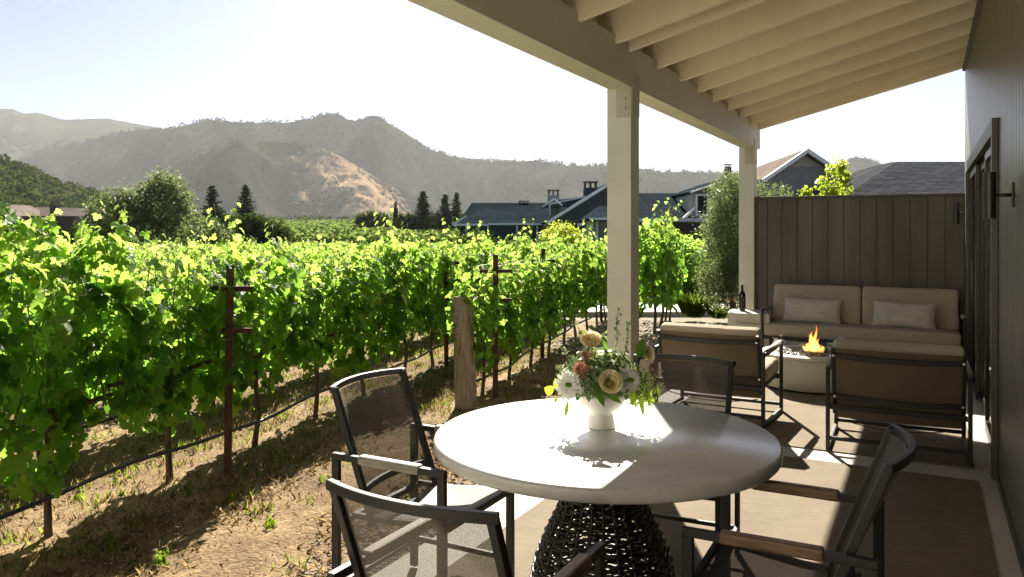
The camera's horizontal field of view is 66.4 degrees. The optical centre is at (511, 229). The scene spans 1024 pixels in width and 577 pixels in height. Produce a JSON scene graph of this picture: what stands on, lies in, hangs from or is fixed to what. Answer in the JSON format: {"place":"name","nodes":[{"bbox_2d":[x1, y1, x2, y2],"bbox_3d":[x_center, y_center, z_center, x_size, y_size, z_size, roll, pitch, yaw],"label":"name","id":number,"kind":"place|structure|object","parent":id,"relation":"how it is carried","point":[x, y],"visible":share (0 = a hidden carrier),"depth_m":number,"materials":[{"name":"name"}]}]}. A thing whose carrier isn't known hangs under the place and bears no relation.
{"place":"outdoors","nodes":[
{"label":"outdoors","id":0,"kind":"place"},
{"bbox_2d":[1,164,73,204],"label":"hill","id":1,"kind":"structure","parent":0,"point":[68,192],"depth_m":374.95,"materials":[{"name":"green plant"}]},
{"bbox_2d":[0,153,198,221],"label":"hillside wood","id":2,"kind":"object","parent":1,"relation":"on","point":[37,187],"visible":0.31,"depth_m":337.48,"materials":[{"name":"green plant"}]},
{"bbox_2d":[0,109,160,160],"bbox_3d":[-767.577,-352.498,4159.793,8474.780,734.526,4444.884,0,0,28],"label":"mountain","id":3,"kind":"structure","parent":0,"point":[25,135],"depth_m":3721.30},
{"bbox_2d":[158,139,442,219],"bbox_3d":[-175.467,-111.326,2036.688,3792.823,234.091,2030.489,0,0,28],"label":"mountain","id":4,"kind":"structure","parent":0,"point":[277,183],"depth_m":1829.25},
{"bbox_2d":[137,137,461,219],"bbox_3d":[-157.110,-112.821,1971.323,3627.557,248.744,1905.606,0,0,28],"label":"mountain scrub","id":5,"kind":"object","parent":4,"relation":"on","point":[335,181],"visible":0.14,"depth_m":1872.97,"materials":[{"name":"green plant"}]},
{"bbox_2d":[0,319,606,576],"bbox_3d":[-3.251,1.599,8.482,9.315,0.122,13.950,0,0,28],"label":"soil","id":6,"kind":"structure","parent":0,"point":[242,561],"depth_m":4.68,"materials":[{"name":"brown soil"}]},
{"bbox_2d":[152,546,170,567],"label":"weed","id":7,"kind":"object","parent":6,"relation":"on","point":[161,559],"visible":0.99,"depth_m":3.68,"materials":[{"name":"green plant"}]},
{"bbox_2d":[0,328,583,576],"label":"green weeds","id":8,"kind":"object","parent":6,"relation":"on","point":[141,449],"visible":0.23,"depth_m":5.58,"materials":[{"name":"green plant"}]},
{"bbox_2d":[30,362,559,576],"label":"sparse straw","id":9,"kind":"object","parent":6,"relation":"on","point":[134,543],"visible":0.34,"depth_m":4.37,"materials":[{"name":"beige plant"}]},
{"bbox_2d":[285,474,483,576],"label":"gravel","id":10,"kind":"structure","parent":0,"point":[329,568],"depth_m":3.78,"materials":[{"name":"brown gravel"}]},
{"bbox_2d":[134,240,738,324],"bbox_3d":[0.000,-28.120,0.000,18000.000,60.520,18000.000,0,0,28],"label":"ground","id":11,"kind":"structure","parent":0,"point":[705,320],"depth_m":14.92,"materials":[{"name":"beige soil"}]},
{"bbox_2d":[0,231,32,484],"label":"grapevine","id":12,"kind":"object","parent":11,"relation":"on","point":[10,341],"visible":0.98,"depth_m":3.57,"materials":[{"name":"green plant"}]},
{"bbox_2d":[0,202,107,240],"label":"house","id":13,"kind":"structure","parent":11,"relation":"on","point":[66,219],"depth_m":86.73,"materials":[{"name":"beige"}]},
{"bbox_2d":[0,259,109,457],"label":"grapevine","id":14,"kind":"object","parent":11,"relation":"on","point":[52,404],"visible":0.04,"depth_m":5.07,"materials":[{"name":"green plant"}]},
{"bbox_2d":[0,201,165,536],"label":"grapevine","id":15,"kind":"object","parent":11,"relation":"on","point":[66,363],"visible":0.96,"depth_m":3.99,"materials":[{"name":"green plant"}]},
{"bbox_2d":[72,165,209,247],"bbox_3d":[-15.663,-0.387,33.124,5.546,4.664,2.988,0,0,0],"label":"olive tree","id":16,"kind":"object","parent":11,"relation":"on","point":[149,205],"visible":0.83,"depth_m":32.62,"materials":[{"name":"green plant"}]},
{"bbox_2d":[113,243,172,287],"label":"grapevine","id":17,"kind":"object","parent":11,"relation":"on","point":[137,261],"visible":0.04,"depth_m":9.07,"materials":[{"name":"green plant"}]},
{"bbox_2d":[97,267,194,390],"bbox_3d":[-2.877,0.980,6.038,0.535,1.380,0.930,0,0,16],"label":"grapevine","id":18,"kind":"object","parent":11,"relation":"on","point":[175,305],"visible":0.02,"depth_m":6.10,"materials":[{"name":"green plant"}]},
{"bbox_2d":[135,238,169,273],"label":"grapevine","id":19,"kind":"object","parent":11,"relation":"on","point":[142,257],"visible":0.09,"depth_m":12.05,"materials":[{"name":"green plant"}]},
{"bbox_2d":[81,224,253,481],"bbox_3d":[-2.113,0.825,4.852,0.651,1.728,1.188,0,0,16],"label":"grapevine","id":20,"kind":"object","parent":11,"relation":"on","point":[169,368],"visible":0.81,"depth_m":4.85,"materials":[{"name":"green plant"}]},
{"bbox_2d":[130,244,208,305],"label":"grapevine","id":21,"kind":"object","parent":11,"relation":"on","point":[161,276],"visible":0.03,"depth_m":7.77,"materials":[{"name":"green plant"}]},
{"bbox_2d":[187,235,221,269],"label":"grapevine","id":22,"kind":"object","parent":11,"relation":"on","point":[198,252],"visible":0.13,"depth_m":14.78,"materials":[{"name":"green plant"}]},
{"bbox_2d":[180,215,235,245],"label":"bushy tree","id":23,"kind":"object","parent":11,"relation":"on","point":[224,235],"visible":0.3,"depth_m":41.66,"materials":[{"name":"green plant"}]},
{"bbox_2d":[198,185,228,233],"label":"conifer tree","id":24,"kind":"object","parent":11,"relation":"on","point":[212,199],"visible":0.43,"depth_m":94.79,"materials":[{"name":"green plant"}]},
{"bbox_2d":[206,265,252,473],"bbox_3d":[-1.835,0.980,5.082,0.300,1.500,0.070,1,0,1],"label":"vine stake","id":25,"kind":"object","parent":11,"relation":"on","point":[229,330],"visible":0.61,"depth_m":5.07,"materials":[{"name":"metal"}]},
{"bbox_2d":[177,202,310,446],"bbox_3d":[-1.867,0.743,5.668,0.686,1.890,1.192,0,0,16],"label":"grapevine","id":26,"kind":"object","parent":11,"relation":"on","point":[280,302],"visible":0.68,"depth_m":5.62,"materials":[{"name":"green plant"}]},
{"bbox_2d":[230,184,258,221],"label":"conifer tree","id":27,"kind":"object","parent":11,"relation":"on","point":[245,199],"visible":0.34,"depth_m":94.77,"materials":[{"name":"green plant"}]},
{"bbox_2d":[224,211,301,243],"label":"oak tree","id":28,"kind":"object","parent":11,"relation":"on","point":[252,227],"visible":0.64,"depth_m":59.31,"materials":[{"name":"green plant"}]},
{"bbox_2d":[223,241,307,388],"bbox_3d":[-2.392,0.886,7.711,0.554,1.578,1.008,0,0,16],"label":"grapevine","id":29,"kind":"object","parent":11,"relation":"on","point":[254,323],"visible":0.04,"depth_m":7.68,"materials":[{"name":"green plant"}]},
{"bbox_2d":[12,241,543,253],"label":"vineyard foliage","id":30,"kind":"object","parent":11,"relation":"on","point":[293,245],"visible":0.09,"depth_m":36.75,"materials":[{"name":"green plant"}]},
{"bbox_2d":[107,237,459,243],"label":"hedge line","id":31,"kind":"object","parent":11,"relation":"on","point":[373,239],"visible":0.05,"depth_m":71.70,"materials":[{"name":"green plant"}]},
{"bbox_2d":[135,219,459,242],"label":"vineyard","id":32,"kind":"object","parent":11,"relation":"on","point":[308,228],"visible":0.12,"depth_m":110.99,"materials":[{"name":"green plant"}]},
{"bbox_2d":[288,239,322,275],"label":"grapevine","id":33,"kind":"object","parent":11,"relation":"on","point":[304,258],"visible":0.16,"depth_m":12.37,"materials":[{"name":"green plant"}]},
{"bbox_2d":[256,230,377,418],"bbox_3d":[-1.627,0.841,6.501,0.655,1.690,1.138,0,0,16],"label":"grapevine","id":34,"kind":"object","parent":11,"relation":"on","point":[318,293],"visible":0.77,"depth_m":6.58,"materials":[{"name":"green plant"}]},
{"bbox_2d":[0,342,450,519],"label":"drip hose","id":35,"kind":"object","parent":34,"relation":"attached to","point":[64,491],"visible":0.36,"depth_m":4.66,"materials":[{"name":"black rubber"}]},
{"bbox_2d":[202,212,439,219],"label":"tree line","id":36,"kind":"object","parent":11,"relation":"on","point":[303,217],"visible":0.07,"depth_m":496.12,"materials":[{"name":"green plant"}]},
{"bbox_2d":[323,222,414,380],"bbox_3d":[-1.377,0.805,7.343,0.584,1.759,1.114,0,0,21],"label":"grapevine","id":37,"kind":"object","parent":11,"relation":"on","point":[374,279],"visible":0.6,"depth_m":7.22,"materials":[{"name":"green plant"}]},
{"bbox_2d":[361,208,379,226],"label":"shrub","id":38,"kind":"object","parent":11,"relation":"on","point":[370,216],"visible":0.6,"depth_m":149.42,"materials":[{"name":"green plant"}]},
{"bbox_2d":[362,207,438,368],"bbox_3d":[-1.133,0.730,8.165,0.696,1.918,1.209,0,0,16],"label":"grapevine","id":39,"kind":"object","parent":11,"relation":"on","point":[420,278],"visible":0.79,"depth_m":8.09,"materials":[{"name":"green plant"}]},
{"bbox_2d":[392,213,412,228],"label":"shrub","id":40,"kind":"object","parent":11,"relation":"on","point":[401,219],"visible":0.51,"depth_m":127.53,"materials":[{"name":"green plant"}]},
{"bbox_2d":[411,191,435,230],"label":"conifer tree","id":41,"kind":"object","parent":11,"relation":"on","point":[422,217],"visible":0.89,"depth_m":124.58,"materials":[{"name":"green plant"}]},
{"bbox_2d":[405,218,463,366],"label":"grapevine","id":42,"kind":"object","parent":11,"relation":"on","point":[438,299],"visible":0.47,"depth_m":8.88,"materials":[{"name":"green plant"}]},
{"bbox_2d":[433,194,457,229],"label":"conifer tree","id":43,"kind":"object","parent":11,"relation":"on","point":[446,211],"visible":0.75,"depth_m":124.63,"materials":[{"name":"green plant"}]},
{"bbox_2d":[433,257,459,366],"bbox_3d":[-0.756,0.980,9.023,0.300,1.500,0.070,0,0,-6],"label":"vine stake","id":44,"kind":"object","parent":11,"relation":"on","point":[446,348],"visible":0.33,"depth_m":9.01,"materials":[{"name":"metal"}]},
{"bbox_2d":[449,192,462,228],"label":"conifer tree","id":45,"kind":"object","parent":11,"relation":"on","point":[456,211],"visible":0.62,"depth_m":124.67,"materials":[{"name":"green plant"}]},
{"bbox_2d":[436,223,480,323],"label":"grapevine","id":46,"kind":"object","parent":11,"relation":"on","point":[470,259],"visible":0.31,"depth_m":9.75,"materials":[{"name":"green plant"}]},
{"bbox_2d":[453,296,476,409],"bbox_3d":[-0.415,1.175,6.946,0.237,1.178,0.213,0,0,28],"label":"end post","id":47,"kind":"object","parent":11,"relation":"on","point":[465,387],"visible":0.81,"depth_m":6.87,"materials":[{"name":"brown wood"}]},
{"bbox_2d":[476,307,606,381],"bbox_3d":[0.816,1.363,10.816,0.062,0.095,8.080,0,0,16],"label":"drip hose","id":48,"kind":"object","parent":47,"relation":"attached to","point":[508,366],"visible":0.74,"depth_m":8.74,"materials":[{"name":"black rubber"}]},
{"bbox_2d":[458,228,503,248],"bbox_3d":[-1.238,0.848,30.015,1.848,1.856,1.352,0,0,0],"label":"bushy tree","id":49,"kind":"object","parent":11,"relation":"on","point":[493,239],"visible":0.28,"depth_m":29.97,"materials":[{"name":"green plant"}]},
{"bbox_2d":[459,221,504,312],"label":"grapevine","id":50,"kind":"object","parent":11,"relation":"on","point":[483,260],"visible":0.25,"depth_m":10.64,"materials":[{"name":"green plant"}]},
{"bbox_2d":[445,248,524,396],"bbox_3d":[-0.286,0.912,7.325,0.611,1.538,1.070,0,0,16],"label":"grapevine","id":51,"kind":"object","parent":11,"relation":"on","point":[487,319],"visible":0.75,"depth_m":7.16,"materials":[{"name":"green plant"}]},
{"bbox_2d":[479,255,511,398],"bbox_3d":[-0.154,0.980,7.266,0.300,1.500,0.070,0,1,-3],"label":"vine stake","id":52,"kind":"object","parent":11,"relation":"on","point":[495,334],"visible":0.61,"depth_m":7.25,"materials":[{"name":"metal"}]},
{"bbox_2d":[452,201,564,243],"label":"house","id":53,"kind":"structure","parent":11,"relation":"on","point":[502,220],"depth_m":51.10,"materials":[{"name":"stone"}]},
{"bbox_2d":[477,245,543,379],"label":"grapevine","id":54,"kind":"object","parent":11,"relation":"on","point":[513,285],"visible":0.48,"depth_m":8.14,"materials":[{"name":"green plant"}]},
{"bbox_2d":[493,218,533,308],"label":"grapevine","id":55,"kind":"object","parent":11,"relation":"on","point":[523,244],"visible":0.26,"depth_m":12.20,"materials":[{"name":"green plant"}]},
{"bbox_2d":[505,238,562,366],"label":"grapevine","id":56,"kind":"object","parent":11,"relation":"on","point":[539,276],"visible":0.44,"depth_m":8.96,"materials":[{"name":"green plant"}]},
{"bbox_2d":[531,249,555,357],"bbox_3d":[0.378,0.980,9.612,0.300,1.500,0.070,1,1,-2],"label":"vine stake","id":57,"kind":"object","parent":11,"relation":"on","point":[543,251],"visible":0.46,"depth_m":9.60,"materials":[{"name":"metal"}]},
{"bbox_2d":[520,235,577,354],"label":"grapevine","id":58,"kind":"object","parent":11,"relation":"on","point":[554,326],"visible":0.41,"depth_m":9.79,"materials":[{"name":"green plant"}]},
{"bbox_2d":[543,224,570,255],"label":"grapevine","id":59,"kind":"object","parent":11,"relation":"on","point":[555,240],"visible":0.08,"depth_m":14.81,"materials":[{"name":"green plant"}]},
{"bbox_2d":[537,219,593,248],"bbox_3d":[1.749,0.699,26.009,2.058,2.087,1.751,0,0,0],"label":"bushy tree","id":60,"kind":"object","parent":11,"relation":"on","point":[563,232],"visible":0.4,"depth_m":25.68,"materials":[{"name":"green plant"}]},
{"bbox_2d":[547,233,592,343],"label":"grapevine","id":61,"kind":"object","parent":11,"relation":"on","point":[575,265],"visible":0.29,"depth_m":10.61,"materials":[{"name":"green plant"}]},
{"bbox_2d":[541,181,606,240],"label":"house","id":62,"kind":"structure","parent":11,"relation":"on","point":[575,210],"depth_m":42.00,"materials":[{"name":"grey stone"}]},
{"bbox_2d":[555,220,600,335],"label":"grapevine","id":63,"kind":"object","parent":11,"relation":"on","point":[588,264],"visible":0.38,"depth_m":11.44,"materials":[{"name":"green plant"}]},
{"bbox_2d":[580,236,606,329],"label":"grapevine","id":64,"kind":"object","parent":11,"relation":"on","point":[599,272],"visible":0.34,"depth_m":12.32,"materials":[{"name":"green plant"}]},
{"bbox_2d":[580,206,606,246],"bbox_3d":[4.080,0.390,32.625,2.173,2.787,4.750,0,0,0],"label":"house","id":65,"kind":"structure","parent":11,"relation":"on","point":[598,217],"depth_m":31.00,"materials":[{"name":"stone"}]},
{"bbox_2d":[589,233,606,324],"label":"grapevine","id":66,"kind":"object","parent":11,"relation":"on","point":[602,298],"visible":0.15,"depth_m":13.10,"materials":[{"name":"green plant"}]},
{"bbox_2d":[639,200,681,333],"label":"grapevine","id":67,"kind":"object","parent":11,"relation":"on","point":[663,255],"visible":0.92,"depth_m":11.43,"materials":[{"name":"green plant"}]},
{"bbox_2d":[639,197,685,326],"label":"grapevine","id":68,"kind":"object","parent":11,"relation":"on","point":[673,278],"visible":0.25,"depth_m":12.48,"materials":[{"name":"green plant"}]},
{"bbox_2d":[649,260,683,320],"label":"grapevine","id":69,"kind":"object","parent":11,"relation":"on","point":[677,298],"visible":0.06,"depth_m":13.38,"materials":[{"name":"green plant"}]},
{"bbox_2d":[668,257,687,321],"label":"grapevine","id":70,"kind":"object","parent":11,"relation":"on","point":[680,292],"visible":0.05,"depth_m":14.49,"materials":[{"name":"green plant"}]},
{"bbox_2d":[674,229,712,298],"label":"grapevine","id":71,"kind":"object","parent":11,"relation":"on","point":[689,242],"visible":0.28,"depth_m":18.96,"materials":[{"name":"green plant"}]},
{"bbox_2d":[672,290,716,318],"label":"grass tuft","id":72,"kind":"object","parent":11,"relation":"on","point":[691,307],"visible":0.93,"depth_m":14.48,"materials":[{"name":"green plant"}]},
{"bbox_2d":[639,177,758,268],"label":"house","id":73,"kind":"structure","parent":11,"relation":"on","point":[693,199],"depth_m":29.92,"materials":[{"name":"stone"}]},
{"bbox_2d":[696,194,708,215],"bbox_3d":[7.193,-0.949,29.624,0.487,0.821,0.048,0,0,0],"label":"window","id":74,"kind":"structure","parent":73,"relation":"in","point":[700,199],"depth_m":29.63,"materials":[{"name":"white"}]},
{"bbox_2d":[705,304,729,318],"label":"grass tuft","id":75,"kind":"object","parent":11,"relation":"on","point":[718,315],"visible":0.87,"depth_m":14.35,"materials":[{"name":"green plant"}]},
{"bbox_2d":[687,166,797,314],"bbox_3d":[3.888,0.269,13.256,1.883,2.812,1.410,0,0,0],"label":"olive tree","id":76,"kind":"object","parent":11,"relation":"on","point":[726,278],"visible":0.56,"depth_m":13.08,"materials":[{"name":"green plant"}]},
{"bbox_2d":[724,148,843,200],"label":"house","id":77,"kind":"structure","parent":11,"relation":"on","point":[799,170],"depth_m":25.00,"materials":[{"name":"grey"}]},
{"bbox_2d":[813,159,849,195],"bbox_3d":[5.899,0.152,14.553,0.817,2.960,0.662,0,0,0],"label":"sapling","id":78,"kind":"object","parent":11,"relation":"on","point":[832,190],"visible":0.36,"depth_m":14.44,"materials":[{"name":"green plant"}]},
{"bbox_2d":[829,154,853,194],"bbox_3d":[6.377,0.082,15.194,0.466,3.113,0.499,0,0,24],"label":"sapling","id":79,"kind":"object","parent":11,"relation":"on","point":[842,168],"visible":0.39,"depth_m":15.13,"materials":[{"name":"green plant"}]},
{"bbox_2d":[795,162,964,195],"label":"house","id":80,"kind":"structure","parent":11,"relation":"on","point":[914,177],"depth_m":21.53,"materials":[{"name":"grey"}]},
{"bbox_2d":[18,114,880,213],"bbox_3d":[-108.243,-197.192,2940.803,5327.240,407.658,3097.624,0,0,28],"label":"mountain","id":81,"kind":"structure","parent":0,"point":[389,171],"depth_m":2485.99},
{"bbox_2d":[11,112,892,212],"bbox_3d":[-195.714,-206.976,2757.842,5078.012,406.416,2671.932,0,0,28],"label":"mountain scrub","id":82,"kind":"object","parent":81,"relation":"on","point":[533,178],"visible":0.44,"depth_m":2530.13,"materials":[{"name":"green plant"}]},
{"bbox_2d":[0,0,964,172],"label":"sky","id":83,"kind":"structure","parent":0,"point":[458,89],"materials":[{"name":"white"}]},
{"bbox_2d":[560,322,659,359],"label":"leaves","id":84,"kind":"object","parent":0,"point":[570,330],"depth_m":12.61,"materials":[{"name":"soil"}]},
{"bbox_2d":[537,320,727,353],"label":"bed stones","id":85,"kind":"object","parent":84,"relation":"on","point":[646,327],"visible":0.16,"depth_m":11.31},
{"bbox_2d":[566,302,738,316],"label":"path","id":86,"kind":"structure","parent":0,"point":[647,312],"depth_m":15.40,"materials":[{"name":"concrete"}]},
{"bbox_2d":[484,379,1022,576],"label":"patio slab","id":87,"kind":"structure","parent":0,"point":[1006,560],"depth_m":4.92,"materials":[{"name":"concrete"}]},
{"bbox_2d":[408,0,976,397],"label":"patio roof","id":88,"kind":"structure","parent":87,"relation":"on","point":[740,74],"depth_m":6.20,"materials":[{"name":"beige paint"}]},
{"bbox_2d":[728,309,771,346],"bbox_3d":[2.815,1.258,9.259,0.460,0.585,0.460,0,0,22],"label":"side table","id":89,"kind":"object","parent":87,"relation":"on","point":[745,318],"visible":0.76,"depth_m":9.07,"materials":[{"name":"stone"}]},
{"bbox_2d":[739,284,745,310],"bbox_3d":[2.758,0.808,9.380,0.078,0.311,0.078,0,0,28],"label":"wine bottle","id":90,"kind":"object","parent":89,"relation":"on","point":[742,301],"visible":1,"depth_m":9.35,"materials":[{"name":"black glass"}]},
{"bbox_2d":[502,456,998,576],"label":"rug","id":91,"kind":"object","parent":87,"relation":"on","point":[936,526],"visible":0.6,"depth_m":4.15,"materials":[{"name":"beige fabric"}]},
{"bbox_2d":[329,367,514,576],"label":"dining chair","id":92,"kind":"object","parent":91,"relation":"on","point":[384,428],"visible":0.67,"depth_m":3.33,"materials":[{"name":"grey metal"}]},
{"bbox_2d":[326,478,605,576],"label":"dining chair","id":93,"kind":"object","parent":91,"relation":"on","point":[383,536],"visible":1,"depth_m":1.86,"materials":[{"name":"grey metal"}]},
{"bbox_2d":[433,398,782,576],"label":"dining table","id":94,"kind":"object","parent":91,"relation":"on","point":[635,462],"visible":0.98,"depth_m":2.93,"materials":[{"name":"stone"}]},
{"bbox_2d":[578,391,624,430],"bbox_3d":[0.366,0.733,3.220,0.212,0.155,0.212,0,0,28],"label":"vase","id":95,"kind":"object","parent":94,"relation":"on","point":[600,417],"visible":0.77,"depth_m":3.17,"materials":[{"name":"white ceramic"}]},
{"bbox_2d":[544,307,663,415],"bbox_3d":[0.374,0.532,3.216,0.489,0.425,0.308,0,0,0],"label":"flower bouquet","id":96,"kind":"object","parent":95,"relation":"in","point":[600,375],"visible":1,"depth_m":3.14,"materials":[{"name":"multicoloured plant"}]},
{"bbox_2d":[593,354,739,574],"bbox_3d":[0.742,1.084,3.651,0.576,0.914,0.633,0,0,25],"label":"dining chair","id":97,"kind":"object","parent":91,"relation":"on","point":[708,385],"visible":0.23,"depth_m":3.84,"materials":[{"name":"grey metal"}]},
{"bbox_2d":[681,424,916,576],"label":"dining chair","id":98,"kind":"object","parent":91,"relation":"on","point":[729,553],"visible":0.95,"depth_m":2.53,"materials":[{"name":"grey metal"}]},
{"bbox_2d":[731,386,974,469],"bbox_3d":[2.874,1.545,7.202,2.210,0.008,3.680,0,0,28],"label":"rug","id":99,"kind":"object","parent":87,"relation":"on","point":[799,421],"visible":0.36,"depth_m":5.99,"materials":[{"name":"beige fabric"}]},
{"bbox_2d":[654,322,782,428],"bbox_3d":[1.734,1.154,6.564,0.915,0.774,0.821,0,0,30],"label":"lounge chair","id":100,"kind":"object","parent":99,"relation":"on","point":[755,373],"visible":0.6,"depth_m":6.22,"materials":[{"name":"beige fabric"}]},
{"bbox_2d":[763,337,831,394],"bbox_3d":[2.945,1.304,7.742,0.936,0.475,0.936,0,0,28],"label":"fire pit","id":101,"kind":"object","parent":99,"relation":"on","point":[804,370],"visible":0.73,"depth_m":7.38,"materials":[{"name":"concrete"}]},
{"bbox_2d":[825,339,972,466],"bbox_3d":[2.752,1.154,5.595,0.915,0.774,0.821,0,0,27],"label":"lounge chair","id":102,"kind":"object","parent":99,"relation":"on","point":[902,384],"visible":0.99,"depth_m":5.30,"materials":[{"name":"beige fabric"}]},
{"bbox_2d":[755,193,964,346],"bbox_3d":[4.081,0.552,9.319,2.280,1.935,0.110,0,0,28],"label":"privacy fence","id":103,"kind":"object","parent":87,"relation":"on","point":[899,240],"visible":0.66,"depth_m":9.27,"materials":[{"name":"brown wood"}]},
{"bbox_2d":[761,284,965,355],"bbox_3d":[3.926,1.095,8.826,2.060,0.892,0.821,0,0,28],"label":"sofa","id":104,"kind":"object","parent":87,"relation":"on","point":[857,312],"visible":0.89,"depth_m":8.76,"materials":[{"name":"beige fabric"}]},
{"bbox_2d":[783,297,841,323],"bbox_3d":[3.467,0.935,9.049,0.630,0.300,0.130,2,-17,26],"label":"throw pillow","id":105,"kind":"object","parent":104,"relation":"on","point":[811,310],"visible":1,"depth_m":8.99,"materials":[{"name":"beige fabric"}]},
{"bbox_2d":[872,300,936,329],"bbox_3d":[4.302,0.935,8.596,0.630,0.300,0.130,2,-17,30],"label":"throw pillow","id":106,"kind":"object","parent":104,"relation":"on","point":[910,315],"visible":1,"depth_m":8.54,"materials":[{"name":"beige fabric"}]},
{"bbox_2d":[962,0,1023,576],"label":"house","id":107,"kind":"structure","parent":87,"relation":"on","point":[993,66],"depth_m":4.74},
{"bbox_2d":[965,118,998,480],"bbox_3d":[3.907,0.425,6.463,0.147,2.230,3.800,0,0,28],"label":"sliding door","id":108,"kind":"structure","parent":107,"relation":"in","point":[986,381],"depth_m":5.89,"materials":[{"name":"grey"}]},
{"bbox_2d":[983,172,1013,217],"bbox_3d":[2.474,-0.177,3.985,0.134,0.236,0.060,0,0,28],"label":"wall lamp","id":109,"kind":"object","parent":107,"relation":"attached to","point":[990,194],"visible":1,"depth_m":3.98,"materials":[{"name":"brown metal"}]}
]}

